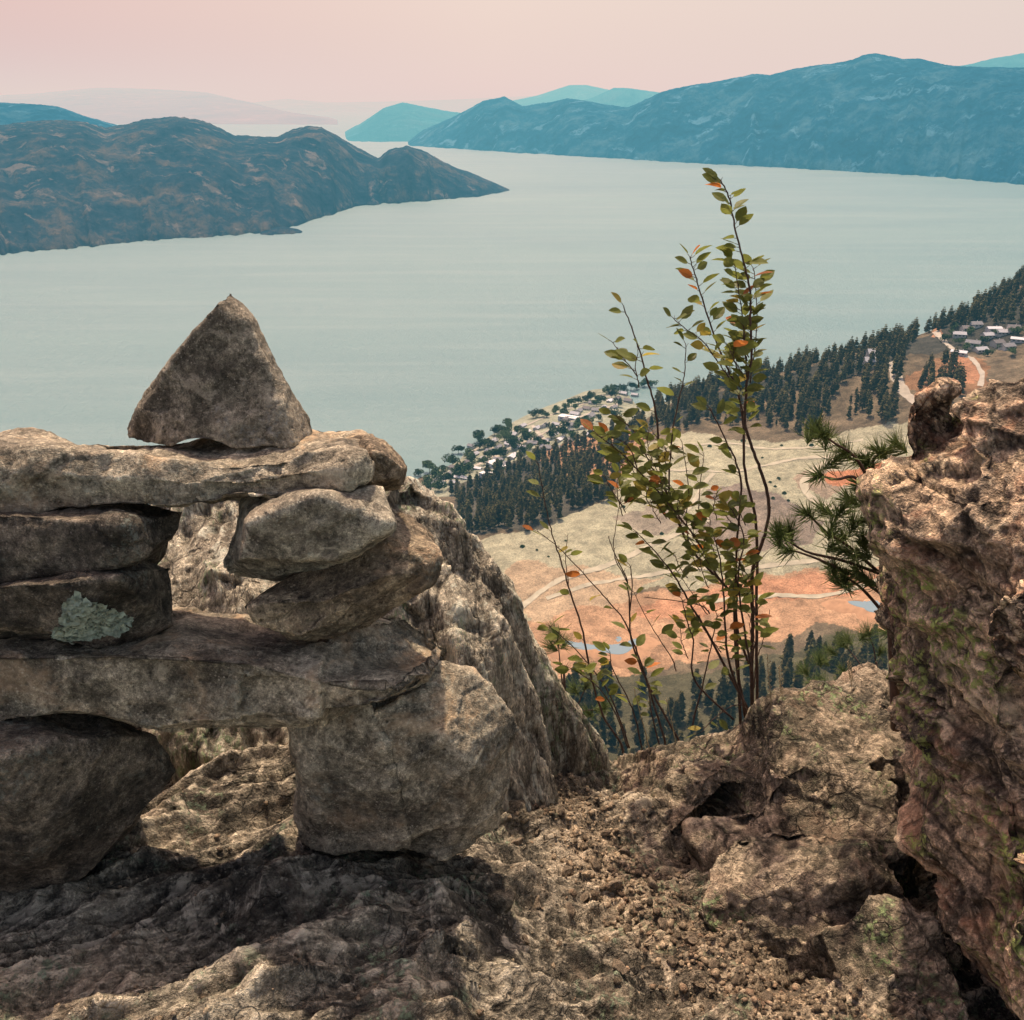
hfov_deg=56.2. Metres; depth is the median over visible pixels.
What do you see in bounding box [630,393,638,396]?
house
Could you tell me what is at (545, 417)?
dirt road
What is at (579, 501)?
pine tree
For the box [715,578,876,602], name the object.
dirt road
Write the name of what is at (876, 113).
hill
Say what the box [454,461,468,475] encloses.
broadleaf tree
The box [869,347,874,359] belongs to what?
pine tree
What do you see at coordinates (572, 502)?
pine tree
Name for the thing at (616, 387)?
broadleaf tree
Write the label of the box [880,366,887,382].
pine tree
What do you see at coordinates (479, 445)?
broadleaf tree
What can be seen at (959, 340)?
broadleaf tree
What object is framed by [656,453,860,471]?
dirt road
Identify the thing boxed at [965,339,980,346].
house
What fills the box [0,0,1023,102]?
sky
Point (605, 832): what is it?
loose stone
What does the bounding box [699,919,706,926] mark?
loose stone
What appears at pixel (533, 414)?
broadleaf tree
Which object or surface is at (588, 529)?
valley terrain
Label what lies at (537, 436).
dirt road
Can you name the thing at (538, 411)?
broadleaf tree
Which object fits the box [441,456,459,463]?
broadleaf tree
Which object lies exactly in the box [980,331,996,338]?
house
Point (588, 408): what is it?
house
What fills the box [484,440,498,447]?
broadleaf tree
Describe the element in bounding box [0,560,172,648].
cairn stone
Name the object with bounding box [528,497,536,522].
pine tree
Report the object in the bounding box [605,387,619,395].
broadleaf tree
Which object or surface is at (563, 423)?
broadleaf tree
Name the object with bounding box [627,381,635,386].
broadleaf tree
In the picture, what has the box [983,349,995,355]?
broadleaf tree
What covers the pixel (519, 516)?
pine tree
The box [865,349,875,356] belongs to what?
house
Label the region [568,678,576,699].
pine tree
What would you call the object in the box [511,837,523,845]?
loose stone
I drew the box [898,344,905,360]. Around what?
pine tree
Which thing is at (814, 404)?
pine tree
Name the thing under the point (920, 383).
pine tree
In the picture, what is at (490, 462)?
house
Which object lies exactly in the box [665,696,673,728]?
pine tree
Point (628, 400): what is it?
house
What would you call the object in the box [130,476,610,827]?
boulder
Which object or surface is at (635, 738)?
pine tree
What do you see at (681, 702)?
pine tree
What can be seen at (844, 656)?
pine tree
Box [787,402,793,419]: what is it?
pine tree
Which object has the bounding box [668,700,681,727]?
pine tree
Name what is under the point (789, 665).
pine tree
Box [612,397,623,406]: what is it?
broadleaf tree
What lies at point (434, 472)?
broadleaf tree
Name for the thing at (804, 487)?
dirt road
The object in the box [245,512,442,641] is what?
cairn stone
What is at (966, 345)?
broadleaf tree
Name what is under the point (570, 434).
broadleaf tree
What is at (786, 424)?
pine tree
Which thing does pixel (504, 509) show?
pine tree
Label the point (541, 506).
pine tree
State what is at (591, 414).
house
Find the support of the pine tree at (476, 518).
on the valley terrain at (588, 529)
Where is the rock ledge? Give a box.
[614,662,968,1019]
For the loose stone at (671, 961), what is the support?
on the gravel
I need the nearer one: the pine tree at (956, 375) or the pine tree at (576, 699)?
the pine tree at (576, 699)
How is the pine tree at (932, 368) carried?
on the valley terrain at (588, 529)
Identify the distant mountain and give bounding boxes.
[0,88,337,124]
[254,96,532,111]
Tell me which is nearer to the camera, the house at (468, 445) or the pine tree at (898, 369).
the pine tree at (898, 369)
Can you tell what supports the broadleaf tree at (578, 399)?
on the valley terrain at (588, 529)
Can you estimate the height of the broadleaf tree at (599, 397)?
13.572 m
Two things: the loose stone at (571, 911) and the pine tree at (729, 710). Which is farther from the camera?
the pine tree at (729, 710)
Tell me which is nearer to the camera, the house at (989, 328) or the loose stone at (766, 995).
the loose stone at (766, 995)
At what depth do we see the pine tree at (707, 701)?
486.96 m
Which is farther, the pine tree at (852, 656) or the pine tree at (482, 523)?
the pine tree at (482, 523)
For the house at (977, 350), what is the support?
on the valley terrain at (588, 529)
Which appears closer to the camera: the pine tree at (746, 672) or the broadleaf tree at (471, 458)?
the pine tree at (746, 672)
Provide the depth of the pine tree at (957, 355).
776.01 m
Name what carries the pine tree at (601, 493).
on the valley terrain at (588, 529)
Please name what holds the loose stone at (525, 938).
on the gravel
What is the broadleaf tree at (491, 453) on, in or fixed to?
on the valley terrain at (588, 529)
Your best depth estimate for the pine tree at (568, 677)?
510.09 m
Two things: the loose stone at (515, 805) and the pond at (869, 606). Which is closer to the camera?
the loose stone at (515, 805)
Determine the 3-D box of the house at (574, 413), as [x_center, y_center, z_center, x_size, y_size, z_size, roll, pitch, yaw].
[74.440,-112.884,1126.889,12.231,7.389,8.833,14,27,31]
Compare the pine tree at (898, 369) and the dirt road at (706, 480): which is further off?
the pine tree at (898, 369)
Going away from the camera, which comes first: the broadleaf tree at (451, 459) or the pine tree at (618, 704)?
the pine tree at (618, 704)
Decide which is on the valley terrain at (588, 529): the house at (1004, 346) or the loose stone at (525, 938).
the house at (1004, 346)
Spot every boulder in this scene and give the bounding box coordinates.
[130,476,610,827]
[855,377,1023,1019]
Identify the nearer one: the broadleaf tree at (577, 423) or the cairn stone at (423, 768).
the cairn stone at (423, 768)
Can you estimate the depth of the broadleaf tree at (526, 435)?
1029.79 m
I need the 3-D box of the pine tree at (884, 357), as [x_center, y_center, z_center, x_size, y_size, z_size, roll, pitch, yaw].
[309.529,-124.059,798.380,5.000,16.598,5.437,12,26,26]
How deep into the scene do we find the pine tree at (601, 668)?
518.54 m
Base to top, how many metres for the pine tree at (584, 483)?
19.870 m
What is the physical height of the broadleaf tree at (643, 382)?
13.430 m
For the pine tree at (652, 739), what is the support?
on the valley terrain at (588, 529)
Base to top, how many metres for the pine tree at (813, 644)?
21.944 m
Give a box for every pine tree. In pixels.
[466,511,471,531]
[471,511,479,531]
[478,513,486,530]
[485,506,490,528]
[488,506,496,527]
[493,500,501,525]
[500,499,508,524]
[505,509,512,526]
[509,502,514,519]
[516,491,524,515]
[517,505,522,520]
[523,510,530,530]
[527,494,531,512]
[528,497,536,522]
[532,496,539,515]
[538,489,545,513]
[541,493,552,519]
[552,493,558,508]
[556,503,563,518]
[565,673,571,691]
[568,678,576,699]
[569,485,575,507]
[571,662,580,687]
[573,693,582,709]
[575,488,583,507]
[578,681,584,703]
[581,478,586,498]
[581,485,586,502]
[581,688,592,718]
[586,481,593,498]
[589,714,597,725]
[591,685,598,706]
[593,721,601,737]
[598,484,604,499]
[598,665,605,689]
[599,716,607,744]
[602,662,614,693]
[603,475,612,499]
[605,702,615,729]
[606,720,617,747]
[614,687,621,710]
[614,722,626,753]
[614,738,628,759]
[629,695,642,725]
[632,717,644,747]
[637,666,647,692]
[643,723,657,747]
[647,686,659,717]
[656,708,667,738]
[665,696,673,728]
[666,721,677,744]
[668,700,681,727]
[676,731,684,741]
[677,690,686,721]
[686,699,699,732]
[690,668,698,694]
[693,675,702,700]
[693,720,704,737]
[702,678,714,707]
[709,701,717,729]
[714,705,728,732]
[715,674,727,705]
[724,670,737,703]
[724,700,731,728]
[730,700,736,725]
[737,681,749,712]
[742,652,749,677]
[755,655,763,677]
[755,662,765,691]
[759,682,767,697]
[766,409,771,423]
[767,661,776,685]
[777,409,782,422]
[779,633,794,662]
[779,667,790,687]
[780,405,787,424]
[780,650,788,671]
[782,657,793,684]
[783,414,789,429]
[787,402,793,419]
[790,664,803,688]
[793,420,797,431]
[795,394,802,415]
[797,422,802,432]
[799,407,805,421]
[803,398,808,414]
[803,638,816,666]
[804,630,813,650]
[805,654,815,679]
[806,401,814,421]
[808,665,820,681]
[810,401,817,419]
[815,400,820,416]
[816,635,822,653]
[820,385,827,408]
[821,641,827,660]
[824,397,830,413]
[827,647,837,670]
[833,653,847,680]
[837,647,844,665]
[840,658,850,673]
[845,644,853,658]
[846,403,852,418]
[849,650,855,664]
[851,655,858,667]
[854,391,859,405]
[857,642,869,662]
[858,389,867,409]
[859,380,865,394]
[862,371,869,386]
[865,395,873,416]
[866,355,872,369]
[866,392,871,406]
[866,624,878,656]
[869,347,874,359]
[869,652,877,663]
[872,360,880,373]
[875,346,882,364]
[875,378,882,392]
[876,396,886,419]
[877,365,883,382]
[877,648,887,668]
[878,388,883,403]
[879,659,888,673]
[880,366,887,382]
[881,353,886,369]
[882,372,889,389]
[882,397,892,422]
[883,357,889,372]
[885,347,890,360]
[890,398,897,418]
[891,354,898,375]
[891,376,899,392]
[892,380,896,397]
[894,356,905,377]
[894,394,899,411]
[896,328,904,347]
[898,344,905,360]
[899,334,906,354]
[917,372,924,388]
[922,361,928,375]
[923,367,927,381]
[927,362,935,382]
[927,373,933,386]
[928,352,933,368]
[940,346,949,364]
[940,365,949,376]
[947,351,956,369]
[954,346,959,363]
[954,362,961,379]
[957,363,964,383]
[960,370,966,395]
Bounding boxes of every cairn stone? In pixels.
[0,427,374,512]
[0,503,181,583]
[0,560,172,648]
[0,606,445,731]
[0,713,174,892]
[127,294,312,448]
[223,485,396,580]
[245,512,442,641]
[287,660,518,860]
[337,431,406,490]
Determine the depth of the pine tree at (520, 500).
693.46 m
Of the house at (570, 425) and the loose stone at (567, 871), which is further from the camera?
the house at (570, 425)
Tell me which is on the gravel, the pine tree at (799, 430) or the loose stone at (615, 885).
the loose stone at (615, 885)
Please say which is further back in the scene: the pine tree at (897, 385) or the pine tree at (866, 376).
the pine tree at (866, 376)
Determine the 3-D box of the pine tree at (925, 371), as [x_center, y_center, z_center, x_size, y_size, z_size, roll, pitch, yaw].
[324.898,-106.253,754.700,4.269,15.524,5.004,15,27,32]
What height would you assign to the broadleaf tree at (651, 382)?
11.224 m
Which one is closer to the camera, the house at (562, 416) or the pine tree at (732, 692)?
the pine tree at (732, 692)
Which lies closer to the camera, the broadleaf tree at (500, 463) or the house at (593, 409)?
the broadleaf tree at (500, 463)
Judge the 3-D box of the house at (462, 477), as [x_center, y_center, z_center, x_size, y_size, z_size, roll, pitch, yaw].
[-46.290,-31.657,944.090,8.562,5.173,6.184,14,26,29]
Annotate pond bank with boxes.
[540,626,661,668]
[821,589,875,621]
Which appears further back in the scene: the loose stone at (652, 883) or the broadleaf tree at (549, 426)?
the broadleaf tree at (549, 426)
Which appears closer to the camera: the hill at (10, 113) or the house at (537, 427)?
the house at (537, 427)
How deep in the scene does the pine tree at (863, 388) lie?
762.41 m
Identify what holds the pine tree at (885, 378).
on the valley terrain at (588, 529)
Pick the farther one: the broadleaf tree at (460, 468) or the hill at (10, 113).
the hill at (10, 113)
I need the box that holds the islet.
[260,226,301,234]
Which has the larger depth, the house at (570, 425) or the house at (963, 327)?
the house at (570, 425)
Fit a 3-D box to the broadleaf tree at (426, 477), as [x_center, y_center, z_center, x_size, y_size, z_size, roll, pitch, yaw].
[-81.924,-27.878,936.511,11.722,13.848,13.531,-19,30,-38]
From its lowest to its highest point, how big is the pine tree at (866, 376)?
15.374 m
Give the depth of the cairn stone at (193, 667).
1.34 m
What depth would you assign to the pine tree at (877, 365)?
781.61 m
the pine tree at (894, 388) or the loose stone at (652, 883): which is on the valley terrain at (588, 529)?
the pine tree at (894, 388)
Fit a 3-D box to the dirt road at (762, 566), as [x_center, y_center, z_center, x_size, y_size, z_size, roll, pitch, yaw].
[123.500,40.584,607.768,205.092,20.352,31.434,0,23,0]
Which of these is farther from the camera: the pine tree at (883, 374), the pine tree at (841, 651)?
the pine tree at (883, 374)
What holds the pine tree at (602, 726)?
on the valley terrain at (588, 529)
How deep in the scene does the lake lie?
2006.96 m
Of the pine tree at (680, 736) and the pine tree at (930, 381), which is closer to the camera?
the pine tree at (680, 736)
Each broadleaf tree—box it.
[413,469,424,475]
[421,474,432,485]
[422,460,435,472]
[424,480,446,489]
[430,466,442,478]
[437,472,453,481]
[439,465,447,471]
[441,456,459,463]
[450,467,459,475]
[451,445,464,453]
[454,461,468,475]
[463,448,473,456]
[465,462,473,471]
[466,453,475,462]
[472,440,484,449]
[473,430,484,440]
[474,456,491,462]
[478,438,490,444]
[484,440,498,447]
[486,448,500,456]
[490,426,499,435]
[492,458,504,469]
[495,424,502,432]
[495,447,507,456]
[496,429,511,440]
[500,423,511,432]
[502,418,511,425]
[503,433,512,438]
[505,435,523,448]
[513,425,521,433]
[518,446,527,454]
[519,430,535,441]
[525,443,533,449]
[528,410,537,416]
[532,408,545,414]
[533,435,541,440]
[537,439,549,445]
[544,422,554,428]
[546,429,556,438]
[552,405,559,412]
[552,425,567,433]
[559,408,568,414]
[560,418,570,426]
[561,402,570,408]
[567,398,576,405]
[568,431,575,439]
[572,417,581,428]
[573,396,585,401]
[587,391,595,399]
[591,399,601,405]
[594,395,606,400]
[596,414,602,420]
[602,384,613,392]
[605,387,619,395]
[609,407,621,415]
[612,384,622,391]
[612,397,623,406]
[619,384,628,391]
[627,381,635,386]
[639,378,648,386]
[649,380,658,385]
[940,334,952,340]
[952,338,965,342]
[962,342,970,348]
[966,326,975,333]
[979,336,990,341]
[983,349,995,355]
[1007,347,1016,355]
[1009,326,1023,332]
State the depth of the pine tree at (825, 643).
516.60 m
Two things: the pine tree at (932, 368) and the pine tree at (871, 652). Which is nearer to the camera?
the pine tree at (871, 652)
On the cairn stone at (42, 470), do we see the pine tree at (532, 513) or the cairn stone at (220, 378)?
the cairn stone at (220, 378)
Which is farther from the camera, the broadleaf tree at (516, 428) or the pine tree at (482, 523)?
the broadleaf tree at (516, 428)
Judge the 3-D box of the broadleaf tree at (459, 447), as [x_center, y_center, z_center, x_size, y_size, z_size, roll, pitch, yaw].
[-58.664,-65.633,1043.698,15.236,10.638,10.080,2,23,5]
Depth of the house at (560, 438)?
992.05 m
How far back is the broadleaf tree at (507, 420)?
1112.70 m
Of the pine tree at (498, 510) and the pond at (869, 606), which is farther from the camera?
the pine tree at (498, 510)
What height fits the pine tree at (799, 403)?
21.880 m
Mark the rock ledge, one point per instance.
(801, 795)
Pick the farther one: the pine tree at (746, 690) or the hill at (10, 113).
the hill at (10, 113)
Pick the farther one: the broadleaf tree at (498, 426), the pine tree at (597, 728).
the broadleaf tree at (498, 426)
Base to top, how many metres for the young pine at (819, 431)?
0.756 m
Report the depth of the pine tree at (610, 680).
514.70 m
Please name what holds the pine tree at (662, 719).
on the valley terrain at (588, 529)
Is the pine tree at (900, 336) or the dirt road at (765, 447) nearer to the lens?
the dirt road at (765, 447)
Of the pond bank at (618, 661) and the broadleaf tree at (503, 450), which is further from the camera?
the broadleaf tree at (503, 450)
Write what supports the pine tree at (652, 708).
on the valley terrain at (588, 529)
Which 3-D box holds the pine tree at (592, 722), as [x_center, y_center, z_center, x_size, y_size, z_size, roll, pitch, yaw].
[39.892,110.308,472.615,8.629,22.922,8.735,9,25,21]
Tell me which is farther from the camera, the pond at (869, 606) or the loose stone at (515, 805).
the pond at (869, 606)
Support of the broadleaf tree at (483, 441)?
on the valley terrain at (588, 529)
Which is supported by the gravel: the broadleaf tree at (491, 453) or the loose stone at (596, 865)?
the loose stone at (596, 865)
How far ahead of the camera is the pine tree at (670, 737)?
445.39 m
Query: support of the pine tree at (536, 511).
on the valley terrain at (588, 529)
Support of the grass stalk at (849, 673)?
on the rock ledge
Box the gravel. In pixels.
[7,772,984,1019]
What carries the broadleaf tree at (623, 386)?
on the valley terrain at (588, 529)
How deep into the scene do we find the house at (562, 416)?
1106.41 m
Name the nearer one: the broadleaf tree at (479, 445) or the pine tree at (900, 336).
the pine tree at (900, 336)
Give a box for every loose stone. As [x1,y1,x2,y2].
[488,890,515,915]
[505,799,529,823]
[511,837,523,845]
[522,934,529,944]
[534,895,540,908]
[558,807,565,815]
[562,866,572,876]
[565,902,575,920]
[580,891,589,902]
[591,858,600,871]
[600,829,610,835]
[605,879,622,892]
[612,959,627,974]
[618,848,630,855]
[635,938,640,946]
[647,877,658,890]
[657,917,667,930]
[666,956,677,966]
[671,899,681,906]
[683,936,697,944]
[692,981,699,986]
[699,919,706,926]
[708,959,720,969]
[732,974,744,986]
[761,991,773,1001]
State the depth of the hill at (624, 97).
14788.50 m
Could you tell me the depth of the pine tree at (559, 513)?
680.58 m
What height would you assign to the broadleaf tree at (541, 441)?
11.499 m
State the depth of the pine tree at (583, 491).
702.10 m
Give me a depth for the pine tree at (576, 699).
498.08 m
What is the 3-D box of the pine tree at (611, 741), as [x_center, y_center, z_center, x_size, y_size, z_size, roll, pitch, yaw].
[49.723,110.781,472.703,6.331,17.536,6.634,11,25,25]
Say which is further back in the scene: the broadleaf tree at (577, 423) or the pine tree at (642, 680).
the broadleaf tree at (577, 423)
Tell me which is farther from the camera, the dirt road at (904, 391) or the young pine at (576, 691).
the dirt road at (904, 391)
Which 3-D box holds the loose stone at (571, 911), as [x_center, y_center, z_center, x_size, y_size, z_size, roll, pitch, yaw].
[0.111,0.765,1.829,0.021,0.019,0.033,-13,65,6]
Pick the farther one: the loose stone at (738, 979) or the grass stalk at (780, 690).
the grass stalk at (780, 690)
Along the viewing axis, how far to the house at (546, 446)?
979.70 m
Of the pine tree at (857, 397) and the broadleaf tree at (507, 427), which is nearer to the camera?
the pine tree at (857, 397)
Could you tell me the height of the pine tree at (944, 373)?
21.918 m
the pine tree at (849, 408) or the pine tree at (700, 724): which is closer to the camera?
the pine tree at (700, 724)
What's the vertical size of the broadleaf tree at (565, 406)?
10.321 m
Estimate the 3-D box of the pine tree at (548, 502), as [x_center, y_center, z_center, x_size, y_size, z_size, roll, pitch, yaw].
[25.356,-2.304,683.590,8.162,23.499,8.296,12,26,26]
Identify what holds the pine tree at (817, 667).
on the valley terrain at (588, 529)
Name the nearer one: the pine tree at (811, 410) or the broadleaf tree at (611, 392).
the pine tree at (811, 410)
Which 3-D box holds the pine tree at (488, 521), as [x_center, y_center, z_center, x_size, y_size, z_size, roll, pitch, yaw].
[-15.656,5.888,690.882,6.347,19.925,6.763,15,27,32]
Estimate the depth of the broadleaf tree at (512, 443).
1016.04 m
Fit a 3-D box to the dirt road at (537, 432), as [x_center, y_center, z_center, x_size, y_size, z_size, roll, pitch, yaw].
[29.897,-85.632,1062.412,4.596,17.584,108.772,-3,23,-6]
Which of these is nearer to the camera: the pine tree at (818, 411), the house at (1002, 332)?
the pine tree at (818, 411)
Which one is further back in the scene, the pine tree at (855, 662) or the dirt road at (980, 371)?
the dirt road at (980, 371)
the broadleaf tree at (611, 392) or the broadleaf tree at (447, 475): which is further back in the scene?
the broadleaf tree at (611, 392)
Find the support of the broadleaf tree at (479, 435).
on the valley terrain at (588, 529)
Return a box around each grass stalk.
[766,654,772,700]
[778,665,783,700]
[847,660,852,688]
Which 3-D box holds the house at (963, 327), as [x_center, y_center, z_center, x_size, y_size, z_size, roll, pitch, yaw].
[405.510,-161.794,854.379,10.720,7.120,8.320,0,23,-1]
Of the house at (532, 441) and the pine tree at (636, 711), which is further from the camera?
the house at (532, 441)
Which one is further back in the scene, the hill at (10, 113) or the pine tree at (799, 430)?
the hill at (10, 113)
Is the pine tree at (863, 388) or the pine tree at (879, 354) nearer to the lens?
the pine tree at (863, 388)
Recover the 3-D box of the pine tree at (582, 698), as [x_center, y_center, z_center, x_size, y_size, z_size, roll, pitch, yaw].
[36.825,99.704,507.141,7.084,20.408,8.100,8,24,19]
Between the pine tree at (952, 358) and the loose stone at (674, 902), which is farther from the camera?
the pine tree at (952, 358)
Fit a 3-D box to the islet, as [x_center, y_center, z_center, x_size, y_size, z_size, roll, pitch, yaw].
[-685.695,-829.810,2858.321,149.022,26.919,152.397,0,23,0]
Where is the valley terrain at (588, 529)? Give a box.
[418,283,1023,761]
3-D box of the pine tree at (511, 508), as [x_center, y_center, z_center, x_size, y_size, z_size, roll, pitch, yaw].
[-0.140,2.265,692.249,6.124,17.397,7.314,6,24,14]
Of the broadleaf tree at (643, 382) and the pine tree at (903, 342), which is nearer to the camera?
the pine tree at (903, 342)
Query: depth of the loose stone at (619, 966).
1.64 m
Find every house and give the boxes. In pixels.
[460,475,467,479]
[466,443,475,448]
[472,466,482,469]
[485,459,505,468]
[507,452,516,459]
[527,440,536,444]
[533,425,540,430]
[539,444,551,449]
[556,435,564,442]
[558,414,579,420]
[567,422,574,428]
[569,411,580,415]
[582,405,591,410]
[587,412,595,417]
[591,407,599,411]
[618,391,628,395]
[623,398,632,403]
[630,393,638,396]
[862,355,880,368]
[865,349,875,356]
[950,349,967,356]
[952,330,966,338]
[959,324,974,331]
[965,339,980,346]
[966,320,983,327]
[972,345,989,353]
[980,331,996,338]
[985,325,1002,331]
[989,338,1005,347]
[995,328,1010,336]
[998,342,1016,350]
[1006,323,1020,332]
[1010,336,1023,343]
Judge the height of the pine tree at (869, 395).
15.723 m
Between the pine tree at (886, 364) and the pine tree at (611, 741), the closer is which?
the pine tree at (611, 741)
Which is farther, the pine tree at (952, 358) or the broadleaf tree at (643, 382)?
the broadleaf tree at (643, 382)
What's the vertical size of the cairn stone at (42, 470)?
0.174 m
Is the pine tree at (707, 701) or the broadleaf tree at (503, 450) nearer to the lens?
the pine tree at (707, 701)
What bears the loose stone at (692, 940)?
on the gravel
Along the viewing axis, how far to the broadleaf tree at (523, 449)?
986.04 m
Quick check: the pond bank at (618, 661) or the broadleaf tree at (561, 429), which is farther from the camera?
the broadleaf tree at (561, 429)
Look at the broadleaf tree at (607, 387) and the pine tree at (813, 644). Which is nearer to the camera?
the pine tree at (813, 644)
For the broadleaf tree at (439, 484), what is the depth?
914.64 m
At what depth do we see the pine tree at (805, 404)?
764.71 m
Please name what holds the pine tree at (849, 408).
on the valley terrain at (588, 529)
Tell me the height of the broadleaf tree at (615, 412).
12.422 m
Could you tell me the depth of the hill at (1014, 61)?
10581.16 m
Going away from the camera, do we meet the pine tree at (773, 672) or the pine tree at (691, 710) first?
the pine tree at (691, 710)
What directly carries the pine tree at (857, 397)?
on the valley terrain at (588, 529)
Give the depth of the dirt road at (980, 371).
766.20 m
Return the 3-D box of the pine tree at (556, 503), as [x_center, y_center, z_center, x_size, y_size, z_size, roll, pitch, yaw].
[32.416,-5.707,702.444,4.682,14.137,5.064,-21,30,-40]
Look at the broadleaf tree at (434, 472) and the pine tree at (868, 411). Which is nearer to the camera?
the pine tree at (868, 411)
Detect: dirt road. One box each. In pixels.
[429,402,624,488]
[462,395,609,456]
[522,517,709,607]
[531,425,545,438]
[546,552,863,599]
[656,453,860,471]
[678,439,863,449]
[685,472,715,511]
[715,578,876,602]
[799,450,866,509]
[889,361,913,403]
[932,331,969,357]
[968,357,984,386]
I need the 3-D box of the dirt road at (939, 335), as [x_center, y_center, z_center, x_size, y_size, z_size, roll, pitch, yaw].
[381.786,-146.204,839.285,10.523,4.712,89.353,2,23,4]
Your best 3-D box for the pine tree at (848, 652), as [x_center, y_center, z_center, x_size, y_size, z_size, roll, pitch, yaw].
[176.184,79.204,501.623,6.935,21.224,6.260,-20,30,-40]
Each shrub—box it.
[522,451,679,753]
[580,168,778,738]
[791,619,887,682]
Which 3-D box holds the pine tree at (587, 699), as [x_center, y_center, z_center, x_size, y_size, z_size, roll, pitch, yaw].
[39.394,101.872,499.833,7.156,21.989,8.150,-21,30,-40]
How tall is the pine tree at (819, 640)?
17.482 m
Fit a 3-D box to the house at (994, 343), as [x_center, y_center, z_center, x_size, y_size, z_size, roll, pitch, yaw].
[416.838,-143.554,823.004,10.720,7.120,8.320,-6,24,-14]
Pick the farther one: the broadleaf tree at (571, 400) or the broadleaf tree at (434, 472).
the broadleaf tree at (571, 400)
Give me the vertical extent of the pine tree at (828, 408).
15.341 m
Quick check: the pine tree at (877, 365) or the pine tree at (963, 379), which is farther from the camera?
the pine tree at (877, 365)
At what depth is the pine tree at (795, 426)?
746.32 m
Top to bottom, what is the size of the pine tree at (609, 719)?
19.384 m
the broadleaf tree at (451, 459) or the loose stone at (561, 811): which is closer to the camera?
the loose stone at (561, 811)
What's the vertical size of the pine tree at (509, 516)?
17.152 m
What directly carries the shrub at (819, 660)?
on the rock ledge
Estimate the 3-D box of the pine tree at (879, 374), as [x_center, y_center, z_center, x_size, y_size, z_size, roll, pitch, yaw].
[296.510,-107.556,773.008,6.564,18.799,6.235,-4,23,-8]
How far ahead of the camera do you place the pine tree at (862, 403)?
743.93 m
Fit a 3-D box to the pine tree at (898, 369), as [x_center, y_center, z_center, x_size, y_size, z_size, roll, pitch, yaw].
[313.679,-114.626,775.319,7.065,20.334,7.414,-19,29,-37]
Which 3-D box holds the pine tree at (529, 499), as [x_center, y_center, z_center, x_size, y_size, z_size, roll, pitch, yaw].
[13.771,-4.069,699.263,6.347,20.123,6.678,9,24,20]
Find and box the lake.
[0,112,1023,504]
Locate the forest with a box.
[448,265,1023,521]
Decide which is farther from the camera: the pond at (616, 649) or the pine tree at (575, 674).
the pond at (616, 649)
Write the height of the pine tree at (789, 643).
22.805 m
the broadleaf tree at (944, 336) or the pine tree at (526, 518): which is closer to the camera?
the pine tree at (526, 518)
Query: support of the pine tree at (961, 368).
on the valley terrain at (588, 529)
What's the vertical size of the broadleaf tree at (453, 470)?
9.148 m
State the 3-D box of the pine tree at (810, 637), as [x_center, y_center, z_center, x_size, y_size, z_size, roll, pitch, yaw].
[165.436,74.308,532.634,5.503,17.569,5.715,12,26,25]
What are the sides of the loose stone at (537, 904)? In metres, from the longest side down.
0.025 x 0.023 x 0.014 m
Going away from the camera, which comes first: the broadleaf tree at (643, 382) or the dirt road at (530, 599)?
the dirt road at (530, 599)
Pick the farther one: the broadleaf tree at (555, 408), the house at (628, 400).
the house at (628, 400)
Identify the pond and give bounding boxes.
[567,636,635,653]
[848,600,879,612]
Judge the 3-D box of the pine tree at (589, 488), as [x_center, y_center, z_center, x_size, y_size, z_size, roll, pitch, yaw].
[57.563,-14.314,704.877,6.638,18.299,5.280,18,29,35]
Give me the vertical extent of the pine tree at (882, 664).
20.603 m
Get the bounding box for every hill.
[0,102,116,126]
[0,116,509,254]
[345,102,458,141]
[408,53,1023,184]
[512,85,607,105]
[585,88,659,106]
[961,53,1023,67]
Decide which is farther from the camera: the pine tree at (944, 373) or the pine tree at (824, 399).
the pine tree at (824, 399)
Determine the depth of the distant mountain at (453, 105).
59841.15 m
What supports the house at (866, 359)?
on the valley terrain at (588, 529)
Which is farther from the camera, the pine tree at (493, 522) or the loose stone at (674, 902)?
the pine tree at (493, 522)
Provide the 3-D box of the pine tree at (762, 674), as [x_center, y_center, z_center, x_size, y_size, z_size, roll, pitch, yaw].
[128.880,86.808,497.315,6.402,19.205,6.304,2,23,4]
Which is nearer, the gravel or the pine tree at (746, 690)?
the gravel
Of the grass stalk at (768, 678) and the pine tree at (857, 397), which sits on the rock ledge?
the grass stalk at (768, 678)
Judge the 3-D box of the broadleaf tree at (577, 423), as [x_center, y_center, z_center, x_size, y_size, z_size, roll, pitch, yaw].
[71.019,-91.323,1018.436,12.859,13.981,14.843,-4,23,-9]
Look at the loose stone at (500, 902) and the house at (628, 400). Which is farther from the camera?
the house at (628, 400)
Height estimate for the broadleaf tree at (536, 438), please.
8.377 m
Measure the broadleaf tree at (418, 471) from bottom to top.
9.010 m
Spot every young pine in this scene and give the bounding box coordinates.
[539,619,618,724]
[759,407,908,731]
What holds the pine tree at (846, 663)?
on the valley terrain at (588, 529)
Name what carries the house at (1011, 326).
on the valley terrain at (588, 529)
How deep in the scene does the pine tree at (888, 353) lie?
804.13 m
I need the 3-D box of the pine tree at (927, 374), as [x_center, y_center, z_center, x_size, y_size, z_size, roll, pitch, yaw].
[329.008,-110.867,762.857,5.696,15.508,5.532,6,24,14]

